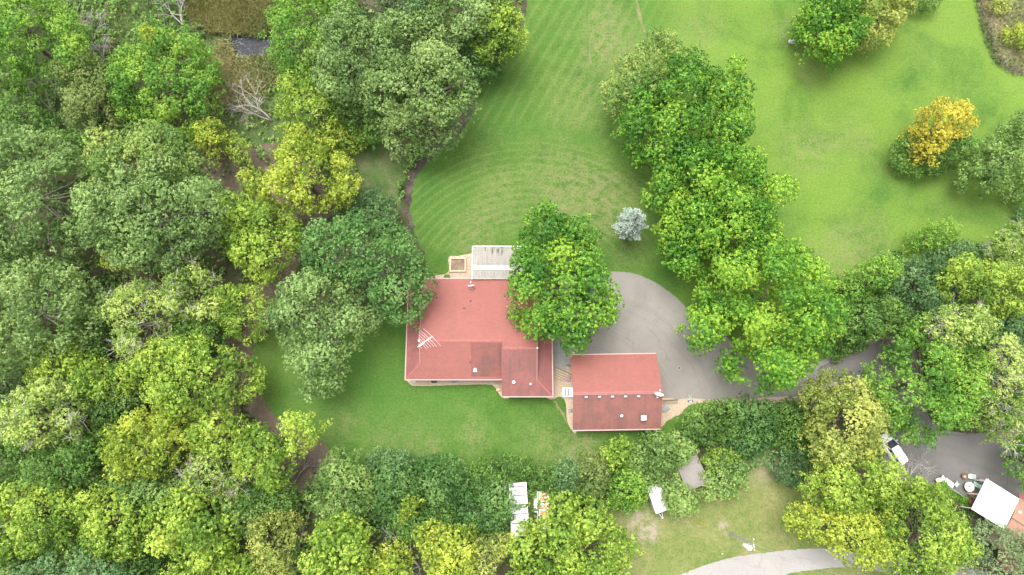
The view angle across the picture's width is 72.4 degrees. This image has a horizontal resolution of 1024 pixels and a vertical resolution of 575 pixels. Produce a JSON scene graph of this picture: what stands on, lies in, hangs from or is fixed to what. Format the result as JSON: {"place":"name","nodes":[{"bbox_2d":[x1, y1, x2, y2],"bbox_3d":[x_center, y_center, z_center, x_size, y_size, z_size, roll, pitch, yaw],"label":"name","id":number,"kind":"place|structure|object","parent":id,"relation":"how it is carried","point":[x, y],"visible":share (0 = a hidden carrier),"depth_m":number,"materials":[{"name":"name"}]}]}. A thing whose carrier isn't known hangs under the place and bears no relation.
{"place":"outdoors","nodes":[
{"label":"outdoors","id":0,"kind":"place"},
{"bbox_2d":[0,0,309,149],"bbox_3d":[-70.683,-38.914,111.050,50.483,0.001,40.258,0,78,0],"label":"rough grass ground","id":1,"kind":"structure","parent":0,"point":[38,32],"depth_m":111.47,"materials":[{"name":"green plant"}]},
{"bbox_2d":[0,78,66,150],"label":"broadleaf tree","id":2,"kind":"object","parent":1,"relation":"on","point":[19,118],"visible":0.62,"depth_m":101.80,"materials":[{"name":"green plant"}]},
{"bbox_2d":[0,0,104,96],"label":"broadleaf tree","id":3,"kind":"object","parent":1,"relation":"on","point":[65,22],"visible":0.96,"depth_m":99.67,"materials":[{"name":"green plant"}]},
{"bbox_2d":[191,33,320,145],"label":"rough grass ground","id":4,"kind":"structure","parent":0,"point":[252,133],"depth_m":108.15,"materials":[{"name":"green plant"}]},
{"bbox_2d":[191,32,281,117],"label":"tan grass","id":5,"kind":"structure","parent":4,"relation":"on","point":[246,64],"depth_m":109.26,"materials":[{"name":"beige plant"}]},
{"bbox_2d":[192,128,337,491],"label":"leaf litter ground","id":6,"kind":"structure","parent":0,"point":[229,181],"depth_m":104.51,"materials":[{"name":"brown soil"}]},
{"bbox_2d":[127,328,268,423],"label":"broadleaf tree","id":7,"kind":"object","parent":6,"relation":"on","point":[179,354],"visible":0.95,"depth_m":88.17,"materials":[{"name":"green plant"}]},
{"bbox_2d":[182,408,256,461],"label":"broadleaf tree","id":8,"kind":"object","parent":6,"relation":"on","point":[198,433],"visible":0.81,"depth_m":88.38,"materials":[{"name":"green plant"}]},
{"bbox_2d":[209,282,275,347],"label":"broadleaf tree","id":9,"kind":"object","parent":6,"relation":"on","point":[234,308],"visible":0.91,"depth_m":93.40,"materials":[{"name":"green plant"}]},
{"bbox_2d":[212,189,307,286],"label":"broadleaf tree","id":10,"kind":"object","parent":6,"relation":"on","point":[254,237],"visible":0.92,"depth_m":94.24,"materials":[{"name":"green plant"}]},
{"bbox_2d":[234,121,363,216],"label":"broadleaf tree","id":11,"kind":"object","parent":6,"relation":"on","point":[286,156],"visible":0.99,"depth_m":95.52,"materials":[{"name":"green plant"}]},
{"bbox_2d":[324,118,424,215],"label":"rough grass ground","id":12,"kind":"structure","parent":0,"point":[377,166],"depth_m":106.51,"materials":[{"name":"green plant"}]},
{"bbox_2d":[311,92,386,150],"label":"broadleaf tree","id":13,"kind":"object","parent":12,"relation":"on","point":[356,122],"visible":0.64,"depth_m":101.24,"materials":[{"name":"green plant"}]},
{"bbox_2d":[472,252,523,277],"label":"patio","id":14,"kind":"structure","parent":0,"point":[487,257],"depth_m":103.27,"materials":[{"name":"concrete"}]},
{"bbox_2d":[472,246,522,278],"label":"patio cover","id":15,"kind":"object","parent":14,"relation":"on","point":[492,267],"visible":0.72,"depth_m":99.85,"materials":[{"name":"white paint"}]},
{"bbox_2d":[0,0,1023,574],"bbox_3d":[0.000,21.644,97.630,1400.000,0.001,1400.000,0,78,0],"label":"ground","id":16,"kind":"structure","parent":0,"point":[232,274],"depth_m":101.56,"materials":[{"name":"green plant"}]},
{"bbox_2d":[0,472,99,562],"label":"broadleaf tree","id":17,"kind":"object","parent":16,"relation":"on","point":[23,517],"visible":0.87,"depth_m":85.14,"materials":[{"name":"green plant"}]},
{"bbox_2d":[0,368,100,452],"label":"broadleaf tree","id":18,"kind":"object","parent":16,"relation":"on","point":[22,427],"visible":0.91,"depth_m":87.76,"materials":[{"name":"green plant"}]},
{"bbox_2d":[0,120,107,271],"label":"broadleaf tree","id":19,"kind":"object","parent":16,"relation":"on","point":[21,142],"visible":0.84,"depth_m":91.23,"materials":[{"name":"green plant"}]},
{"bbox_2d":[0,249,121,383],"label":"broadleaf tree","id":20,"kind":"object","parent":16,"relation":"on","point":[42,275],"visible":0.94,"depth_m":88.55,"materials":[{"name":"green plant"}]},
{"bbox_2d":[0,438,124,500],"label":"broadleaf tree","id":21,"kind":"object","parent":16,"relation":"on","point":[27,472],"visible":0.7,"depth_m":88.67,"materials":[{"name":"green plant"}]},
{"bbox_2d":[21,336,110,391],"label":"broadleaf tree","id":22,"kind":"object","parent":16,"relation":"on","point":[71,362],"visible":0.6,"depth_m":90.29,"materials":[{"name":"green plant"}]},
{"bbox_2d":[9,546,148,574],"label":"broadleaf tree","id":23,"kind":"object","parent":16,"relation":"on","point":[82,561],"visible":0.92,"depth_m":84.12,"materials":[{"name":"green plant"}]},
{"bbox_2d":[44,50,129,145],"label":"broadleaf tree","id":24,"kind":"object","parent":16,"relation":"on","point":[73,119],"visible":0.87,"depth_m":99.87,"materials":[{"name":"green plant"}]},
{"bbox_2d":[66,354,155,401],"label":"broadleaf tree","id":25,"kind":"object","parent":16,"relation":"on","point":[99,385],"visible":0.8,"depth_m":89.73,"materials":[{"name":"green plant"}]},
{"bbox_2d":[64,480,158,564],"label":"broadleaf tree","id":26,"kind":"object","parent":16,"relation":"on","point":[92,527],"visible":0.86,"depth_m":85.01,"materials":[{"name":"green plant"}]},
{"bbox_2d":[80,365,152,429],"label":"broadleaf tree","id":27,"kind":"object","parent":16,"relation":"on","point":[110,405],"visible":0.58,"depth_m":91.89,"materials":[{"name":"green plant"}]},
{"bbox_2d":[92,275,185,374],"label":"broadleaf tree","id":28,"kind":"object","parent":16,"relation":"on","point":[123,342],"visible":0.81,"depth_m":90.62,"materials":[{"name":"green plant"}]},
{"bbox_2d":[95,400,199,486],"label":"broadleaf tree","id":29,"kind":"object","parent":16,"relation":"on","point":[159,423],"visible":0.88,"depth_m":86.35,"materials":[{"name":"green plant"}]},
{"bbox_2d":[79,118,217,207],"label":"broadleaf tree","id":30,"kind":"object","parent":16,"relation":"on","point":[103,159],"visible":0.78,"depth_m":91.79,"materials":[{"name":"green plant"}]},
{"bbox_2d":[69,153,239,279],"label":"broadleaf tree","id":31,"kind":"object","parent":16,"relation":"on","point":[198,197],"visible":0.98,"depth_m":89.52,"materials":[{"name":"green plant"}]},
{"bbox_2d":[102,17,226,147],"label":"broadleaf tree","id":32,"kind":"object","parent":16,"relation":"on","point":[128,63],"visible":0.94,"depth_m":99.70,"materials":[{"name":"green plant"}]},
{"bbox_2d":[156,256,227,326],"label":"broadleaf tree","id":33,"kind":"object","parent":16,"relation":"on","point":[178,300],"visible":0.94,"depth_m":92.38,"materials":[{"name":"green plant"}]},
{"bbox_2d":[138,483,252,572],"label":"broadleaf tree","id":34,"kind":"object","parent":16,"relation":"on","point":[195,526],"visible":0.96,"depth_m":84.16,"materials":[{"name":"green plant"}]},
{"bbox_2d":[157,545,259,574],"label":"broadleaf tree","id":35,"kind":"object","parent":16,"relation":"on","point":[224,564],"visible":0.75,"depth_m":86.15,"materials":[{"name":"green plant"}]},
{"bbox_2d":[175,439,255,502],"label":"broadleaf tree","id":36,"kind":"object","parent":16,"relation":"on","point":[192,469],"visible":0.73,"depth_m":87.25,"materials":[{"name":"green plant"}]},
{"bbox_2d":[180,0,278,39],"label":"brown reeds","id":37,"kind":"object","parent":16,"relation":"on","point":[240,17],"visible":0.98,"depth_m":110.86,"materials":[{"name":"plant"}]},
{"bbox_2d":[231,480,307,524],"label":"broadleaf tree","id":38,"kind":"object","parent":16,"relation":"on","point":[272,500],"visible":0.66,"depth_m":89.40,"materials":[{"name":"green plant"}]},
{"bbox_2d":[245,506,308,574],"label":"broadleaf tree","id":39,"kind":"object","parent":16,"relation":"on","point":[279,542],"visible":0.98,"depth_m":86.70,"materials":[{"name":"green plant"}]},
{"bbox_2d":[225,409,332,497],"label":"broadleaf tree","id":40,"kind":"object","parent":16,"relation":"on","point":[269,479],"visible":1,"depth_m":87.63,"materials":[{"name":"green plant"}]},
{"bbox_2d":[238,329,338,473],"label":"mulch border","id":41,"kind":"object","parent":16,"relation":"on","point":[258,409],"visible":0.45,"depth_m":98.33,"materials":[{"name":"brown soil"}]},
{"bbox_2d":[0,0,600,574],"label":"undergrowth","id":42,"kind":"object","parent":16,"relation":"on","point":[222,270],"visible":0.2,"depth_m":102.67,"materials":[{"name":"green plant"}]},
{"bbox_2d":[0,0,606,574],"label":"groundcover","id":43,"kind":"object","parent":16,"relation":"on","point":[184,276],"visible":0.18,"depth_m":106.11,"materials":[{"name":"green plant"}]},
{"bbox_2d":[269,68,345,147],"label":"broadleaf tree","id":44,"kind":"object","parent":16,"relation":"on","point":[312,119],"visible":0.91,"depth_m":99.17,"materials":[{"name":"green plant"}]},
{"bbox_2d":[257,0,363,96],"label":"broadleaf tree","id":45,"kind":"object","parent":16,"relation":"on","point":[291,10],"visible":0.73,"depth_m":99.08,"materials":[{"name":"green plant"}]},
{"bbox_2d":[294,508,376,574],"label":"broadleaf tree","id":46,"kind":"object","parent":16,"relation":"on","point":[337,560],"visible":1,"depth_m":84.56,"materials":[{"name":"green plant"}]},
{"bbox_2d":[302,443,376,525],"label":"broadleaf tree","id":47,"kind":"object","parent":16,"relation":"on","point":[335,458],"visible":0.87,"depth_m":90.53,"materials":[{"name":"green plant"}]},
{"bbox_2d":[309,0,395,111],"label":"broadleaf tree","id":48,"kind":"object","parent":16,"relation":"on","point":[325,75],"visible":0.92,"depth_m":96.22,"materials":[{"name":"green plant"}]},
{"bbox_2d":[328,184,397,224],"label":"shrub","id":49,"kind":"object","parent":16,"relation":"on","point":[373,202],"visible":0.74,"depth_m":100.11,"materials":[{"name":"green plant"}]},
{"bbox_2d":[296,207,439,330],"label":"broadleaf tree","id":50,"kind":"object","parent":16,"relation":"on","point":[348,236],"visible":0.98,"depth_m":90.84,"materials":[{"name":"green plant"}]},
{"bbox_2d":[361,537,415,574],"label":"broadleaf tree","id":51,"kind":"object","parent":16,"relation":"on","point":[389,567],"visible":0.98,"depth_m":86.60,"materials":[{"name":"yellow plant"}]},
{"bbox_2d":[367,458,423,529],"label":"shrub","id":52,"kind":"object","parent":16,"relation":"on","point":[386,484],"visible":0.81,"depth_m":92.03,"materials":[{"name":"green plant"}]},
{"bbox_2d":[379,4,451,81],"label":"broadleaf tree","id":53,"kind":"object","parent":16,"relation":"on","point":[413,23],"visible":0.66,"depth_m":96.80,"materials":[{"name":"green plant"}]},
{"bbox_2d":[352,37,483,138],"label":"broadleaf tree","id":54,"kind":"object","parent":16,"relation":"on","point":[395,75],"visible":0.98,"depth_m":94.65,"materials":[{"name":"green plant"}]},
{"bbox_2d":[403,450,471,510],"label":"shrub","id":55,"kind":"object","parent":16,"relation":"on","point":[438,500],"visible":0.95,"depth_m":92.15,"materials":[{"name":"green plant"}]},
{"bbox_2d":[410,517,480,574],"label":"broadleaf tree","id":56,"kind":"object","parent":16,"relation":"on","point":[440,562],"visible":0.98,"depth_m":85.77,"materials":[{"name":"yellow plant"}]},
{"bbox_2d":[420,0,509,50],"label":"broadleaf tree","id":57,"kind":"object","parent":16,"relation":"on","point":[447,6],"visible":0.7,"depth_m":98.38,"materials":[{"name":"green plant"}]},
{"bbox_2d":[402,0,527,230],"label":"mulch border","id":58,"kind":"object","parent":16,"relation":"on","point":[407,197],"visible":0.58,"depth_m":106.58,"materials":[{"name":"brown soil"}]},
{"bbox_2d":[379,100,466,162],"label":"broadleaf tree","id":59,"kind":"object","parent":58,"relation":"on","point":[411,138],"visible":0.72,"depth_m":99.45,"materials":[{"name":"green plant"}]},
{"bbox_2d":[442,13,515,87],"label":"broadleaf tree","id":60,"kind":"object","parent":16,"relation":"on","point":[485,70],"visible":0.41,"depth_m":103.31,"materials":[{"name":"green plant"}]},
{"bbox_2d":[451,473,518,538],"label":"shrub","id":61,"kind":"object","parent":16,"relation":"on","point":[484,500],"visible":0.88,"depth_m":91.57,"materials":[{"name":"green plant"}]},
{"bbox_2d":[321,404,821,536],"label":"undergrowth","id":62,"kind":"object","parent":16,"relation":"on","point":[374,516],"visible":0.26,"depth_m":95.03,"materials":[{"name":"green plant"}]},
{"bbox_2d":[500,488,645,574],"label":"broadleaf tree","id":63,"kind":"object","parent":16,"relation":"on","point":[591,529],"visible":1,"depth_m":86.03,"materials":[{"name":"green plant"}]},
{"bbox_2d":[570,353,662,430],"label":"garage","id":64,"kind":"structure","parent":16,"relation":"on","point":[615,391],"depth_m":94.86,"materials":[{"name":"red"}]},
{"bbox_2d":[591,440,842,574],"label":"verge grass","id":65,"kind":"structure","parent":16,"relation":"on","point":[684,544],"depth_m":95.17,"materials":[{"name":"green plant"}]},
{"bbox_2d":[599,468,655,517],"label":"shrub","id":66,"kind":"object","parent":65,"relation":"on","point":[630,503],"visible":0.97,"depth_m":92.59,"materials":[{"name":"green plant"}]},
{"bbox_2d":[657,470,706,521],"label":"shrub","id":67,"kind":"object","parent":65,"relation":"on","point":[683,506],"visible":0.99,"depth_m":91.64,"materials":[{"name":"green plant"}]},
{"bbox_2d":[698,448,751,503],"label":"shrub","id":68,"kind":"object","parent":65,"relation":"on","point":[735,477],"visible":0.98,"depth_m":92.71,"materials":[{"name":"green plant"}]},
{"bbox_2d":[774,501,906,572],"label":"broadleaf tree","id":69,"kind":"object","parent":65,"relation":"on","point":[871,530],"visible":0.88,"depth_m":86.88,"materials":[{"name":"green plant"}]},
{"bbox_2d":[793,451,907,517],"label":"broadleaf tree","id":70,"kind":"object","parent":65,"relation":"on","point":[841,497],"visible":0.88,"depth_m":86.83,"materials":[{"name":"green plant"}]},
{"bbox_2d":[724,391,781,457],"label":"shrub","id":71,"kind":"object","parent":16,"relation":"on","point":[771,414],"visible":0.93,"depth_m":94.18,"materials":[{"name":"green plant"}]},
{"bbox_2d":[769,395,822,455],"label":"shrub","id":72,"kind":"object","parent":16,"relation":"on","point":[799,417],"visible":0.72,"depth_m":94.04,"materials":[{"name":"green plant"}]},
{"bbox_2d":[796,366,894,473],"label":"broadleaf tree","id":73,"kind":"object","parent":16,"relation":"on","point":[870,437],"visible":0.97,"depth_m":88.07,"materials":[{"name":"green plant"}]},
{"bbox_2d":[819,249,905,304],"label":"broadleaf tree","id":74,"kind":"object","parent":16,"relation":"on","point":[883,260],"visible":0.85,"depth_m":95.62,"materials":[{"name":"green plant"}]},
{"bbox_2d":[830,294,915,344],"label":"broadleaf tree","id":75,"kind":"object","parent":16,"relation":"on","point":[873,326],"visible":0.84,"depth_m":94.30,"materials":[{"name":"green plant"}]},
{"bbox_2d":[873,254,961,322],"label":"broadleaf tree","id":76,"kind":"object","parent":16,"relation":"on","point":[933,293],"visible":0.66,"depth_m":96.02,"materials":[{"name":"green plant"}]},
{"bbox_2d":[850,310,998,449],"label":"broadleaf tree","id":77,"kind":"object","parent":16,"relation":"on","point":[946,419],"visible":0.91,"depth_m":88.61,"materials":[{"name":"green plant"}]},
{"bbox_2d":[868,472,984,574],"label":"broadleaf tree","id":78,"kind":"object","parent":16,"relation":"on","point":[935,506],"visible":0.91,"depth_m":85.55,"materials":[{"name":"green plant"}]},
{"bbox_2d":[834,244,1023,431],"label":"undergrowth","id":79,"kind":"object","parent":16,"relation":"on","point":[996,373],"visible":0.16,"depth_m":98.97,"materials":[{"name":"green plant"}]},
{"bbox_2d":[912,297,1003,353],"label":"broadleaf tree","id":80,"kind":"object","parent":16,"relation":"on","point":[974,320],"visible":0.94,"depth_m":87.54,"materials":[{"name":"green plant"}]},
{"bbox_2d":[925,251,1023,321],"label":"broadleaf tree","id":81,"kind":"object","parent":16,"relation":"on","point":[978,272],"visible":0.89,"depth_m":93.28,"materials":[{"name":"green plant"}]},
{"bbox_2d":[955,514,1023,574],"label":"broadleaf tree","id":82,"kind":"object","parent":16,"relation":"on","point":[1010,545],"visible":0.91,"depth_m":89.60,"materials":[{"name":"green plant"}]},
{"bbox_2d":[960,332,1023,457],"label":"broadleaf tree","id":83,"kind":"object","parent":16,"relation":"on","point":[1018,370],"visible":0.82,"depth_m":89.31,"materials":[{"name":"green plant"}]},
{"bbox_2d":[252,0,1023,492],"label":"lawn","id":84,"kind":"structure","parent":0,"point":[540,128],"depth_m":106.26,"materials":[{"name":"green plant"}]},
{"bbox_2d":[256,266,383,402],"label":"broadleaf tree","id":85,"kind":"object","parent":84,"relation":"on","point":[305,357],"visible":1,"depth_m":90.57,"materials":[{"name":"green plant"}]},
{"bbox_2d":[405,278,552,396],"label":"house","id":86,"kind":"structure","parent":84,"relation":"on","point":[474,334],"depth_m":96.32,"materials":[{"name":"red"}]},
{"bbox_2d":[464,449,534,489],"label":"shrub","id":87,"kind":"object","parent":84,"relation":"on","point":[504,472],"visible":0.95,"depth_m":93.50,"materials":[{"name":"green plant"}]},
{"bbox_2d":[471,0,529,67],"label":"broadleaf tree","id":88,"kind":"object","parent":84,"relation":"on","point":[496,23],"visible":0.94,"depth_m":100.05,"materials":[{"name":"green plant"}]},
{"bbox_2d":[504,199,624,356],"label":"maple tree","id":89,"kind":"object","parent":84,"relation":"on","point":[582,270],"visible":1,"depth_m":90.32,"materials":[{"name":"green plant"}]},
{"bbox_2d":[598,25,708,119],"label":"broadleaf tree","id":90,"kind":"object","parent":84,"relation":"on","point":[617,92],"visible":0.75,"depth_m":100.12,"materials":[{"name":"green plant"}]},
{"bbox_2d":[627,428,699,486],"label":"broadleaf tree","id":91,"kind":"object","parent":84,"relation":"on","point":[682,448],"visible":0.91,"depth_m":92.84,"materials":[{"name":"green plant"}]},
{"bbox_2d":[610,44,756,185],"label":"maple tree","id":92,"kind":"object","parent":84,"relation":"on","point":[650,116],"visible":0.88,"depth_m":95.50,"materials":[{"name":"green plant"}]},
{"bbox_2d":[673,396,741,450],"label":"shrub","id":93,"kind":"object","parent":84,"relation":"on","point":[697,427],"visible":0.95,"depth_m":94.84,"materials":[{"name":"green plant"}]},
{"bbox_2d":[650,187,784,282],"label":"maple tree","id":94,"kind":"object","parent":84,"relation":"on","point":[706,239],"visible":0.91,"depth_m":92.32,"materials":[{"name":"green plant"}]},
{"bbox_2d":[639,138,799,235],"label":"maple tree","id":95,"kind":"object","parent":84,"relation":"on","point":[703,166],"visible":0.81,"depth_m":93.00,"materials":[{"name":"green plant"}]},
{"bbox_2d":[674,233,853,397],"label":"maple tree","id":96,"kind":"object","parent":84,"relation":"on","point":[782,364],"visible":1,"depth_m":88.85,"materials":[{"name":"green plant"}]},
{"bbox_2d":[787,0,875,72],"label":"broadleaf tree","id":97,"kind":"object","parent":84,"relation":"on","point":[839,13],"visible":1,"depth_m":102.65,"materials":[{"name":"green plant"}]},
{"bbox_2d":[850,0,918,57],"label":"broadleaf tree","id":98,"kind":"object","parent":84,"relation":"on","point":[895,9],"visible":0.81,"depth_m":103.84,"materials":[{"name":"green plant"}]},
{"bbox_2d":[884,125,984,180],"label":"broadleaf tree","id":99,"kind":"object","parent":84,"relation":"on","point":[964,142],"visible":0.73,"depth_m":102.10,"materials":[{"name":"green plant"}]},
{"bbox_2d":[894,95,980,167],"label":"broadleaf tree","id":100,"kind":"object","parent":84,"relation":"on","point":[956,114],"visible":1,"depth_m":99.10,"materials":[{"name":"yellow plant"}]},
{"bbox_2d":[950,110,1023,206],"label":"broadleaf tree","id":101,"kind":"object","parent":84,"relation":"on","point":[1014,130],"visible":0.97,"depth_m":100.03,"materials":[{"name":"green plant"}]},
{"bbox_2d":[981,214,1023,281],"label":"broadleaf tree","id":102,"kind":"object","parent":84,"relation":"on","point":[1011,246],"visible":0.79,"depth_m":96.08,"materials":[{"name":"green plant"}]},
{"bbox_2d":[552,271,894,398],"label":"driveway","id":103,"kind":"structure","parent":0,"point":[652,314],"depth_m":100.56,"materials":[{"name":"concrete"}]},
{"bbox_2d":[682,548,993,574],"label":"road","id":104,"kind":"structure","parent":0,"point":[766,564],"depth_m":94.13,"materials":[{"name":"grey asphalt"}]},
{"bbox_2d":[817,337,1023,504],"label":"parking yard","id":105,"kind":"structure","parent":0,"point":[954,456],"depth_m":97.37,"materials":[{"name":"grey asphalt"}]},
{"bbox_2d":[960,479,1018,527],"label":"patio awning","id":106,"kind":"object","parent":105,"relation":"on","point":[997,503],"visible":0.89,"depth_m":93.09,"materials":[{"name":"white paint"}]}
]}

